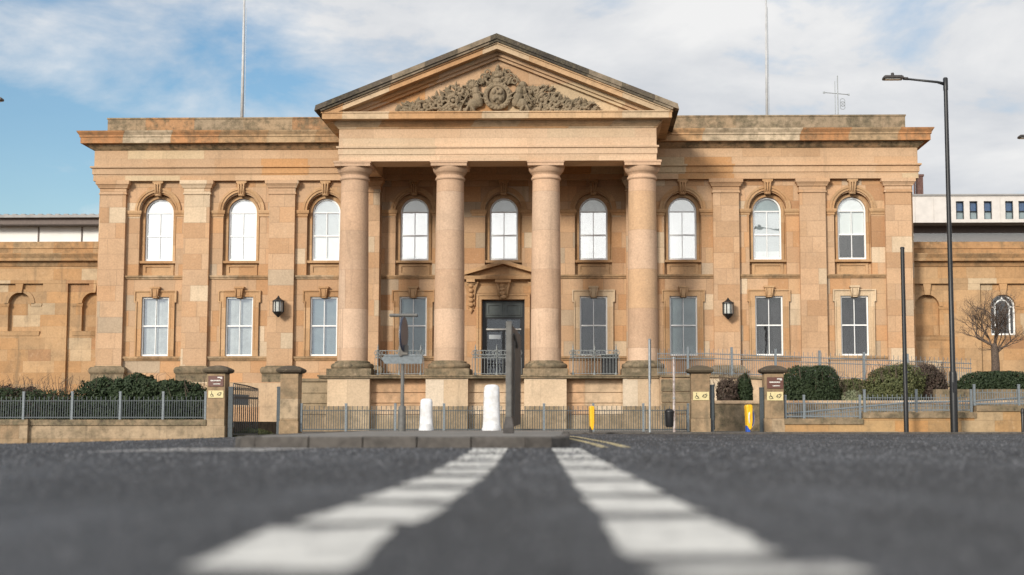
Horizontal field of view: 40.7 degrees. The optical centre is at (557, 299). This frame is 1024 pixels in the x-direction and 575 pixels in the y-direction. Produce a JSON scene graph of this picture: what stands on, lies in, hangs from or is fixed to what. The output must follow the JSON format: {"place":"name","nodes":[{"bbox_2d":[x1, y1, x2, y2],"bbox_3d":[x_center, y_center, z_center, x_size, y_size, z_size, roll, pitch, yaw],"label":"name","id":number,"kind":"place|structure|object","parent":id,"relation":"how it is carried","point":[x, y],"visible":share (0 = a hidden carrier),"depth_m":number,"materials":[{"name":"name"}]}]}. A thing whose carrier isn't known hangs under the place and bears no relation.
{"place":"outdoors","nodes":[
{"label":"outdoors","id":0,"kind":"place"},
{"bbox_2d":[0,214,98,241],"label":"flat roofed building","id":1,"kind":"structure","parent":0,"point":[49,228],"depth_m":79.21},
{"bbox_2d":[233,421,275,433],"bbox_3d":[-26.909,5.197,50.797,32.150,1.380,14.180,0,-5,1],"label":"garden bed","id":2,"kind":"object","parent":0,"point":[270,426],"visible":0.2,"depth_m":50.65,"materials":[{"name":"soil"}]},
{"bbox_2d":[0,386,82,418],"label":"shrub","id":3,"kind":"object","parent":2,"relation":"on","point":[30,396],"visible":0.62,"depth_m":43.91,"materials":[{"name":"green plant"}]},
{"bbox_2d":[0,375,83,418],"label":"shrub","id":4,"kind":"object","parent":2,"relation":"on","point":[31,388],"visible":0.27,"depth_m":44.57,"materials":[{"name":"green plant"}]},
{"bbox_2d":[69,369,206,418],"bbox_3d":[-13.280,3.192,44.690,5.034,1.881,2.121,0,-5,1],"label":"hedge","id":5,"kind":"object","parent":2,"relation":"on","point":[138,386],"visible":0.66,"depth_m":43.95,"materials":[{"name":"green plant"}]},
{"bbox_2d":[233,427,273,436],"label":"shrub","id":6,"kind":"object","parent":2,"relation":"in","point":[262,432],"visible":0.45,"depth_m":45.87,"materials":[{"name":"green plant"}]},
{"bbox_2d":[261,431,565,436],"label":"traffic island","id":7,"kind":"structure","parent":0,"point":[449,433],"depth_m":21.05,"materials":[{"name":"grey concrete"}]},
{"bbox_2d":[382,314,422,430],"bbox_3d":[-3.384,1.591,30.004,0.679,2.565,0.629,-5,-7,44],"label":"sign post","id":8,"kind":"object","parent":7,"relation":"on","point":[403,357],"visible":0.95,"depth_m":30.01,"materials":[{"name":"grey metal"}]},
{"bbox_2d":[503,321,520,432],"bbox_3d":[-0.779,1.382,24.204,0.195,1.927,1.220,-1,-5,7],"label":"island sign","id":9,"kind":"object","parent":7,"relation":"on","point":[512,420],"visible":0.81,"depth_m":23.81,"materials":[{"name":"grey metal"}]},
{"bbox_2d":[302,431,619,433],"bbox_3d":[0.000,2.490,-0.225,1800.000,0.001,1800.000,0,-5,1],"label":"terrain","id":10,"kind":"structure","parent":0,"point":[326,431],"depth_m":451.85,"materials":[{"name":"soil"}]},
{"bbox_2d":[0,434,1023,574],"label":"road","id":11,"kind":"structure","parent":0,"point":[553,526],"depth_m":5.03,"materials":[{"name":"grey asphalt"}]},
{"bbox_2d":[93,448,309,451],"bbox_3d":[-3.961,1.719,15.766,1.785,0.001,2.704,-1,-5,7],"label":"road marking","id":12,"kind":"object","parent":11,"relation":"on","point":[180,449],"visible":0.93,"depth_m":15.93,"materials":[{"name":"paint"}]},
{"bbox_2d":[235,431,569,447],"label":"kerb","id":13,"kind":"structure","parent":11,"relation":"on","point":[252,441],"depth_m":17.27,"materials":[{"name":"concrete"}]},
{"bbox_2d":[419,398,433,430],"bbox_3d":[-3.746,3.290,39.346,0.431,0.920,0.431,0,-5,1],"label":"traffic bollard","id":14,"kind":"object","parent":11,"relation":"on","point":[426,414],"visible":1,"depth_m":39.23,"materials":[{"name":"white plastic"}]},
{"bbox_2d":[178,448,874,574],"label":"road marking","id":15,"kind":"object","parent":11,"relation":"on","point":[302,548],"visible":0.96,"depth_m":3.69,"materials":[{"name":"white paint"}]},
{"bbox_2d":[589,406,593,431],"bbox_3d":[0.965,3.419,39.336,0.132,0.752,0.328,0,-5,-5],"label":"traffic bollard","id":16,"kind":"object","parent":11,"relation":"on","point":[591,418],"visible":1,"depth_m":39.19,"materials":[{"name":"yellow plastic"}]},
{"bbox_2d":[570,436,627,446],"bbox_3d":[-0.206,2.922,29.100,3.784,0.001,23.234,1,-5,-13],"label":"road marking","id":17,"kind":"object","parent":11,"relation":"on","point":[598,445],"visible":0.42,"depth_m":21.90,"materials":[{"name":"yellow paint"}]},
{"bbox_2d":[294,432,1023,433],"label":"kerb","id":18,"kind":"structure","parent":11,"relation":"on","point":[790,432],"depth_m":40.23,"materials":[{"name":"concrete"}]},
{"bbox_2d":[0,0,1023,214],"label":"sky","id":19,"kind":"structure","parent":0,"point":[67,67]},
{"bbox_2d":[331,430,759,431],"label":"forecourt","id":20,"kind":"structure","parent":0,"point":[579,430],"depth_m":49.88,"materials":[{"name":"grey concrete"}]},
{"bbox_2d":[0,242,97,396],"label":"side wing","id":21,"kind":"structure","parent":20,"relation":"on","point":[48,295],"depth_m":59.77,"materials":[{"name":"beige stone"}]},
{"bbox_2d":[77,33,933,431],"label":"courthouse","id":22,"kind":"structure","parent":20,"relation":"on","point":[463,201],"depth_m":58.20,"materials":[{"name":"stone"}]},
{"bbox_2d":[141,297,168,355],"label":"window","id":23,"kind":"structure","parent":22,"relation":"in","point":[155,312],"depth_m":58.66,"materials":[{"name":"grey glass"}]},
{"bbox_2d":[145,199,173,260],"bbox_3d":[-17.049,-2.940,59.212,1.200,2.700,0.130,0,-5,1],"label":"window","id":24,"kind":"structure","parent":22,"relation":"in","point":[160,213],"depth_m":59.25,"materials":[{"name":"white glass"}]},
{"bbox_2d":[225,297,252,355],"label":"window","id":25,"kind":"structure","parent":22,"relation":"in","point":[239,311],"depth_m":58.59,"materials":[{"name":"grey glass"}]},
{"bbox_2d":[228,199,256,260],"bbox_3d":[-13.470,-2.946,59.140,1.200,2.700,0.130,0,-5,1],"label":"window","id":26,"kind":"structure","parent":22,"relation":"in","point":[243,213],"depth_m":59.16,"materials":[{"name":"white glass"}]},
{"bbox_2d":[240,0,246,116],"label":"flagpole","id":27,"kind":"object","parent":22,"relation":"on","point":[242,113],"visible":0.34,"depth_m":63.49,"materials":[{"name":"white metal"}]},
{"bbox_2d":[272,296,284,316],"bbox_3d":[-11.693,0.309,57.933,0.487,0.920,0.621,-2,-6,25],"label":"wall lantern","id":28,"kind":"object","parent":22,"relation":"attached to","point":[278,307],"depth_m":57.73,"materials":[{"name":"black paint"}]},
{"bbox_2d":[310,297,337,355],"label":"window","id":29,"kind":"structure","parent":22,"relation":"in","point":[323,317],"depth_m":58.50,"materials":[{"name":"grey glass"}]},
{"bbox_2d":[312,199,339,260],"bbox_3d":[-9.881,-2.953,59.069,1.200,2.700,0.130,0,-5,1],"label":"window","id":30,"kind":"structure","parent":22,"relation":"in","point":[326,213],"depth_m":59.10,"materials":[{"name":"white glass"}]},
{"bbox_2d":[374,345,424,374],"bbox_3d":[-6.202,2.362,53.991,1.992,1.220,0.114,0,-5,1],"label":"balustrade","id":31,"kind":"object","parent":22,"relation":"on","point":[377,354],"visible":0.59,"depth_m":53.98,"materials":[{"name":"metal"}]},
{"bbox_2d":[399,297,426,355],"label":"window","id":32,"kind":"structure","parent":22,"relation":"in","point":[417,326],"depth_m":58.44,"materials":[{"name":"grey glass"}]},
{"bbox_2d":[400,199,428,259],"bbox_3d":[-6.102,-2.960,58.994,1.200,2.700,0.130,0,-5,1],"label":"window","id":33,"kind":"structure","parent":22,"relation":"in","point":[414,212],"depth_m":59.02,"materials":[{"name":"white glass"}]},
{"bbox_2d":[471,344,521,374],"bbox_3d":[-2.383,2.355,53.915,1.992,1.220,0.114,0,-5,1],"label":"balustrade","id":34,"kind":"object","parent":22,"relation":"on","point":[474,354],"visible":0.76,"depth_m":53.93,"materials":[{"name":"metal"}]},
{"bbox_2d":[482,300,524,374],"bbox_3d":[-2.293,1.700,58.451,1.860,3.360,0.180,0,-5,1],"label":"door","id":35,"kind":"structure","parent":22,"relation":"in","point":[492,309],"depth_m":58.49,"materials":[{"name":"black wood"}]},
{"bbox_2d":[490,198,517,259],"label":"window","id":36,"kind":"structure","parent":22,"relation":"in","point":[503,212],"depth_m":58.95,"materials":[{"name":"white glass"}]},
{"bbox_2d":[579,198,607,259],"bbox_3d":[1.517,-2.973,58.842,1.200,2.700,0.130,0,-5,1],"label":"window","id":37,"kind":"structure","parent":22,"relation":"in","point":[593,211],"depth_m":58.87,"materials":[{"name":"white glass"}]},
{"bbox_2d":[580,296,606,355],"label":"window","id":38,"kind":"structure","parent":22,"relation":"in","point":[593,334],"depth_m":58.30,"materials":[{"name":"grey glass"}]},
{"bbox_2d":[569,344,619,374],"bbox_3d":[1.437,2.349,53.839,1.992,1.220,0.114,0,-5,1],"label":"balustrade","id":39,"kind":"object","parent":22,"relation":"on","point":[594,357],"visible":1,"depth_m":53.85,"materials":[{"name":"metal"}]},
{"bbox_2d":[601,355,617,374],"bbox_3d":[2.050,2.595,54.457,0.680,0.840,0.440,0,-5,1],"label":"storage box","id":40,"kind":"object","parent":22,"relation":"on","point":[608,365],"visible":0.66,"depth_m":54.26,"materials":[{"name":"black paint"}]},
{"bbox_2d":[668,198,696,259],"bbox_3d":[5.296,-2.980,58.766,1.200,2.700,0.130,0,-5,1],"label":"window","id":41,"kind":"structure","parent":22,"relation":"in","point":[681,211],"depth_m":58.79,"materials":[{"name":"white glass"}]},
{"bbox_2d":[670,296,697,355],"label":"window","id":42,"kind":"structure","parent":22,"relation":"in","point":[683,311],"depth_m":58.22,"materials":[{"name":"grey glass"}]},
{"bbox_2d":[722,298,733,319],"bbox_3d":[7.073,0.390,57.549,0.487,0.920,0.621,2,-6,-22],"label":"wall lantern","id":43,"kind":"object","parent":22,"relation":"attached to","point":[727,308],"depth_m":57.35,"materials":[{"name":"black paint"}]},
{"bbox_2d":[753,197,780,259],"bbox_3d":[8.885,-2.987,58.695,1.200,2.700,0.130,0,-5,1],"label":"window","id":44,"kind":"structure","parent":22,"relation":"in","point":[766,211],"depth_m":58.72,"materials":[{"name":"white glass"}]},
{"bbox_2d":[765,0,769,114],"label":"mast","id":45,"kind":"object","parent":22,"relation":"on","point":[766,62],"visible":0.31,"depth_m":63.01,"materials":[{"name":"white metal"}]},
{"bbox_2d":[755,296,782,354],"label":"window","id":46,"kind":"structure","parent":22,"relation":"in","point":[766,317],"depth_m":58.15,"materials":[{"name":"grey glass"}]},
{"bbox_2d":[823,76,849,114],"bbox_3d":[12.688,-8.953,62.818,1.200,2.500,0.060,0,-5,1],"label":"aerial","id":47,"kind":"object","parent":22,"relation":"on","point":[837,93],"visible":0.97,"depth_m":62.81,"materials":[{"name":"metal"}]},
{"bbox_2d":[837,197,865,258],"bbox_3d":[12.465,-3.001,58.624,1.200,2.685,0.130,0,-5,1],"label":"window","id":48,"kind":"structure","parent":22,"relation":"in","point":[851,222],"depth_m":58.69,"materials":[{"name":"white glass"}]},
{"bbox_2d":[841,296,868,354],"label":"window","id":49,"kind":"structure","parent":22,"relation":"in","point":[854,322],"depth_m":58.06,"materials":[{"name":"grey glass"}]},
{"bbox_2d":[712,368,742,399],"bbox_3d":[5.871,2.993,47.518,1.082,1.286,1.175,0,-5,1],"label":"shrub","id":50,"kind":"object","parent":20,"relation":"on","point":[726,389],"visible":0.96,"depth_m":47.16,"materials":[{"name":"brown plant"}]},
{"bbox_2d":[737,367,754,399],"bbox_3d":[6.457,2.982,47.707,0.726,1.285,1.137,0,-5,1],"label":"shrub","id":51,"kind":"object","parent":20,"relation":"on","point":[745,390],"visible":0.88,"depth_m":47.30,"materials":[{"name":"green plant"}]},
{"bbox_2d":[659,375,948,429],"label":"access ramp","id":52,"kind":"structure","parent":20,"relation":"on","point":[682,391],"depth_m":52.15,"materials":[{"name":"stone"}]},
{"bbox_2d":[657,346,971,383],"bbox_3d":[9.551,2.510,52.285,12.195,1.461,0.080,0,-5,1],"label":"ramp railing","id":53,"kind":"object","parent":52,"relation":"on","point":[775,356],"visible":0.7,"depth_m":52.32,"materials":[{"name":"grey metal"}]},
{"bbox_2d":[714,389,1023,430],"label":"retaining wall","id":54,"kind":"structure","parent":20,"relation":"on","point":[729,415],"depth_m":45.71,"materials":[{"name":"stone"}]},
{"bbox_2d":[787,397,1023,418],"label":"fence","id":55,"kind":"object","parent":20,"relation":"on","point":[901,403],"visible":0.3,"depth_m":44.25,"materials":[{"name":"grey metal"}]},
{"bbox_2d":[914,242,1023,382],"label":"side wing","id":56,"kind":"structure","parent":20,"relation":"on","point":[979,268],"depth_m":59.00,"materials":[{"name":"beige stone"}]},
{"bbox_2d":[991,295,1014,334],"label":"window","id":57,"kind":"structure","parent":56,"relation":"in","point":[1011,327],"depth_m":59.64,"materials":[{"name":"white paint"}]},
{"bbox_2d":[912,194,1023,241],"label":"office building","id":58,"kind":"structure","parent":0,"point":[987,217],"depth_m":82.47,"materials":[{"name":"concrete"}]},
{"bbox_2d":[913,174,923,193],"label":"chimney stack","id":59,"kind":"object","parent":58,"relation":"on","point":[918,184],"visible":0.16,"depth_m":97.34,"materials":[{"name":"brick"}]},
{"bbox_2d":[956,201,963,218],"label":"window","id":60,"kind":"structure","parent":58,"relation":"in","point":[959,204],"depth_m":82.57,"materials":[{"name":"blue glass"}]},
{"bbox_2d":[969,201,976,218],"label":"window","id":61,"kind":"structure","parent":58,"relation":"in","point":[973,204],"depth_m":82.56,"materials":[{"name":"blue glass"}]},
{"bbox_2d":[984,201,991,218],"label":"window","id":62,"kind":"structure","parent":58,"relation":"in","point":[987,204],"depth_m":82.54,"materials":[{"name":"blue glass"}]},
{"bbox_2d":[1005,201,1012,218],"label":"window","id":63,"kind":"structure","parent":58,"relation":"in","point":[1008,204],"depth_m":82.52,"materials":[{"name":"blue glass"}]},
{"bbox_2d":[1018,201,1023,218],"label":"window","id":64,"kind":"structure","parent":58,"relation":"in","point":[1021,203],"depth_m":82.52,"materials":[{"name":"blue glass"}]},
{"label":"pavement","id":65,"kind":"structure","parent":0,"visible":0},
{"bbox_2d":[0,419,205,443],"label":"boundary wall","id":66,"kind":"structure","parent":65,"relation":"on","point":[19,431],"depth_m":43.07,"materials":[{"name":"stone"}]},
{"bbox_2d":[0,391,206,418],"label":"fence","id":67,"kind":"object","parent":66,"relation":"on","point":[120,400],"visible":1,"depth_m":43.33,"materials":[{"name":"grey metal"}]},
{"bbox_2d":[203,365,234,437],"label":"gate pillar","id":68,"kind":"structure","parent":65,"relation":"on","point":[216,426],"depth_m":43.10,"materials":[{"name":"stone"}]},
{"bbox_2d":[208,376,223,385],"bbox_3d":[-10.690,2.559,43.148,0.475,0.333,0.030,0,-5,1],"label":"sign","id":69,"kind":"object","parent":68,"relation":"attached to","point":[215,380],"visible":1,"depth_m":43.14,"materials":[{"name":"brown metal"}]},
{"bbox_2d":[208,390,223,397],"bbox_3d":[-10.681,2.963,43.110,0.477,0.228,0.033,0,-5,1],"label":"sign","id":70,"kind":"object","parent":68,"relation":"attached to","point":[215,393],"visible":1,"depth_m":43.11,"materials":[{"name":"beige metal"}]},
{"bbox_2d":[228,387,234,436],"bbox_3d":[-10.238,3.548,43.264,0.188,1.616,0.148,0,-5,1],"label":"gate post","id":71,"kind":"object","parent":65,"relation":"on","point":[231,396],"visible":0.91,"depth_m":43.22,"materials":[{"name":"grey metal"}]},
{"bbox_2d":[233,383,258,434],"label":"gate","id":72,"kind":"structure","parent":71,"relation":"attached to","point":[241,399],"depth_m":44.25,"materials":[{"name":"grey metal"}]},
{"bbox_2d":[276,387,279,433],"bbox_3d":[-8.714,3.496,43.238,0.188,1.516,0.148,0,-5,1],"label":"gate post","id":73,"kind":"object","parent":65,"relation":"on","point":[278,411],"visible":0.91,"depth_m":43.17,"materials":[{"name":"grey metal"}]},
{"bbox_2d":[276,365,306,433],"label":"gate pillar","id":74,"kind":"structure","parent":65,"relation":"on","point":[290,391],"depth_m":43.07,"materials":[{"name":"stone"}]},
{"bbox_2d":[482,384,500,430],"bbox_3d":[-1.968,3.225,41.124,0.584,1.369,0.585,0,-5,1],"label":"traffic bollard","id":75,"kind":"object","parent":65,"relation":"on","point":[491,414],"visible":1,"depth_m":40.97,"materials":[{"name":"white plastic"}]},
{"bbox_2d":[300,403,688,431],"bbox_3d":[-1.986,3.687,43.067,12.171,0.878,0.078,0,-5,1],"label":"fence","id":76,"kind":"object","parent":65,"relation":"on","point":[395,410],"visible":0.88,"depth_m":43.05,"materials":[{"name":"grey metal"}]},
{"bbox_2d":[648,339,650,431],"bbox_3d":[2.789,2.659,41.775,0.084,2.913,0.655,0,-5,5],"label":"sign post","id":77,"kind":"object","parent":65,"relation":"on","point":[649,362],"visible":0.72,"depth_m":41.49,"materials":[{"name":"metal"}]},
{"bbox_2d":[672,357,675,431],"bbox_3d":[3.541,2.947,42.043,0.090,2.388,0.090,0,-5,1],"label":"white pole","id":78,"kind":"object","parent":65,"relation":"on","point":[673,398],"visible":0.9,"depth_m":42.02,"materials":[{"name":"metal"}]},
{"bbox_2d":[665,409,673,426],"bbox_3d":[3.401,3.608,41.986,0.300,0.560,0.295,0,-5,1],"label":"litter bin","id":79,"kind":"object","parent":78,"relation":"attached to","point":[669,417],"visible":1,"depth_m":41.88,"materials":[{"name":"black paint"}]},
{"bbox_2d":[686,365,713,431],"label":"gate pillar","id":80,"kind":"structure","parent":65,"relation":"on","point":[700,420],"depth_m":42.80,"materials":[{"name":"stone"}]},
{"bbox_2d":[693,392,708,399],"bbox_3d":[4.446,2.999,42.802,0.498,0.258,0.034,0,-5,1],"label":"sign","id":81,"kind":"object","parent":80,"relation":"attached to","point":[700,395],"visible":1,"depth_m":42.80,"materials":[{"name":"beige metal"}]},
{"bbox_2d":[710,385,714,431],"bbox_3d":[4.816,3.393,42.975,0.155,1.466,0.115,0,-5,1],"label":"gate post","id":82,"kind":"object","parent":65,"relation":"on","point":[712,397],"visible":1,"depth_m":42.93,"materials":[{"name":"grey metal"}]},
{"bbox_2d":[713,384,714,429],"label":"gate","id":83,"kind":"structure","parent":82,"relation":"attached to","point":[714,409],"depth_m":43.04,"materials":[{"name":"grey metal"}]},
{"bbox_2d":[744,405,754,431],"bbox_3d":[5.765,3.590,41.619,0.275,0.820,0.594,-1,-5,15],"label":"traffic bollard","id":84,"kind":"object","parent":65,"relation":"on","point":[749,417],"visible":0.99,"depth_m":41.40,"materials":[{"name":"yellow plastic"}]},
{"bbox_2d":[759,387,763,431],"bbox_3d":[6.359,3.432,42.941,0.176,1.383,0.135,0,-5,1],"label":"gate post","id":85,"kind":"object","parent":65,"relation":"on","point":[761,403],"visible":1,"depth_m":42.90,"materials":[{"name":"grey metal"}]},
{"bbox_2d":[758,365,787,431],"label":"gate pillar","id":86,"kind":"structure","parent":65,"relation":"on","point":[774,418],"depth_m":42.74,"materials":[{"name":"stone"}]},
{"bbox_2d":[767,377,782,387],"bbox_3d":[6.740,2.590,42.795,0.500,0.351,0.030,0,-5,1],"label":"sign","id":87,"kind":"object","parent":86,"relation":"attached to","point":[774,382],"visible":1,"depth_m":42.78,"materials":[{"name":"brown metal"}]},
{"bbox_2d":[767,392,782,399],"bbox_3d":[6.735,3.001,42.756,0.498,0.268,0.035,0,-5,1],"label":"sign","id":88,"kind":"object","parent":86,"relation":"attached to","point":[774,395],"visible":1,"depth_m":42.75,"materials":[{"name":"beige metal"}]},
{"bbox_2d":[784,405,1023,431],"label":"boundary wall","id":89,"kind":"structure","parent":65,"relation":"on","point":[993,418],"depth_m":42.60,"materials":[{"name":"stone"}]},
{"bbox_2d":[784,395,860,418],"bbox_3d":[8.232,3.337,42.894,2.398,0.736,0.078,0,-5,1],"label":"fence","id":90,"kind":"object","parent":89,"relation":"on","point":[822,403],"visible":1,"depth_m":42.88,"materials":[{"name":"metal"}]},
{"bbox_2d":[863,389,972,411],"bbox_3d":[11.178,3.150,42.851,3.379,0.710,0.078,0,-5,1],"label":"fence","id":91,"kind":"object","parent":89,"relation":"on","point":[916,409],"visible":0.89,"depth_m":42.83,"materials":[{"name":"grey metal"}]},
{"bbox_2d":[972,384,1023,405],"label":"fence","id":92,"kind":"object","parent":89,"relation":"on","point":[1017,392],"visible":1,"depth_m":42.80,"materials":[{"name":"grey metal"}]},
{"bbox_2d":[900,247,908,431],"bbox_3d":[10.514,1.252,41.855,0.150,5.729,0.146,0,-5,1],"label":"black pole","id":93,"kind":"object","parent":65,"relation":"on","point":[905,379],"visible":0.87,"depth_m":41.80,"materials":[{"name":"metal"}]},
{"bbox_2d":[882,73,957,431],"bbox_3d":[11.051,-1.445,42.088,2.035,11.144,0.280,0,-5,1],"label":"street lamp","id":94,"kind":"object","parent":65,"relation":"on","point":[952,386],"visible":0.94,"depth_m":41.99,"materials":[{"name":"grey metal"}]},
{"bbox_2d":[1020,408,1023,431],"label":"bollard","id":95,"kind":"object","parent":65,"relation":"on","point":[1022,419],"visible":0.86,"depth_m":41.93,"materials":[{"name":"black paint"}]},
{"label":"garden bed","id":96,"kind":"structure","parent":0,"visible":0},
{"bbox_2d":[784,359,839,399],"bbox_3d":[8.654,2.825,47.364,2.102,1.559,2.019,0,-5,1],"label":"hedge","id":97,"kind":"object","parent":96,"relation":"on","point":[813,383],"visible":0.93,"depth_m":46.69,"materials":[{"name":"green plant"}]},
{"bbox_2d":[829,371,867,396],"bbox_3d":[10.271,3.085,48.203,1.571,1.206,1.231,0,-5,1],"label":"shrub","id":98,"kind":"object","parent":96,"relation":"on","point":[858,382],"visible":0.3,"depth_m":47.93,"materials":[{"name":"green plant"}]},
{"bbox_2d":[839,381,871,399],"bbox_3d":[10.069,3.145,46.967,1.224,0.917,1.098,0,-5,1],"label":"shrub","id":99,"kind":"object","parent":96,"relation":"on","point":[851,395],"visible":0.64,"depth_m":46.72,"materials":[{"name":"green plant"}]},
{"bbox_2d":[863,359,929,399],"bbox_3d":[11.563,2.778,47.245,2.243,1.575,2.135,0,-5,1],"label":"shrub","id":100,"kind":"object","parent":96,"relation":"on","point":[888,380],"visible":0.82,"depth_m":46.72,"materials":[{"name":"green plant"}]},
{"bbox_2d":[908,357,948,399],"bbox_3d":[12.796,2.770,47.447,1.524,1.599,1.162,0,-5,1],"label":"shrub","id":101,"kind":"object","parent":96,"relation":"on","point":[935,378],"visible":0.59,"depth_m":47.11,"materials":[{"name":"brown plant"}]},
{"bbox_2d":[954,285,1023,370],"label":"bare tree","id":102,"kind":"object","parent":96,"relation":"on","point":[995,349],"visible":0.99,"depth_m":50.18,"materials":[{"name":"brown plant"}]},
{"bbox_2d":[957,370,1023,388],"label":"hedge","id":103,"kind":"object","parent":96,"relation":"on","point":[997,379],"visible":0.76,"depth_m":46.91,"materials":[{"name":"green plant"}]}
]}

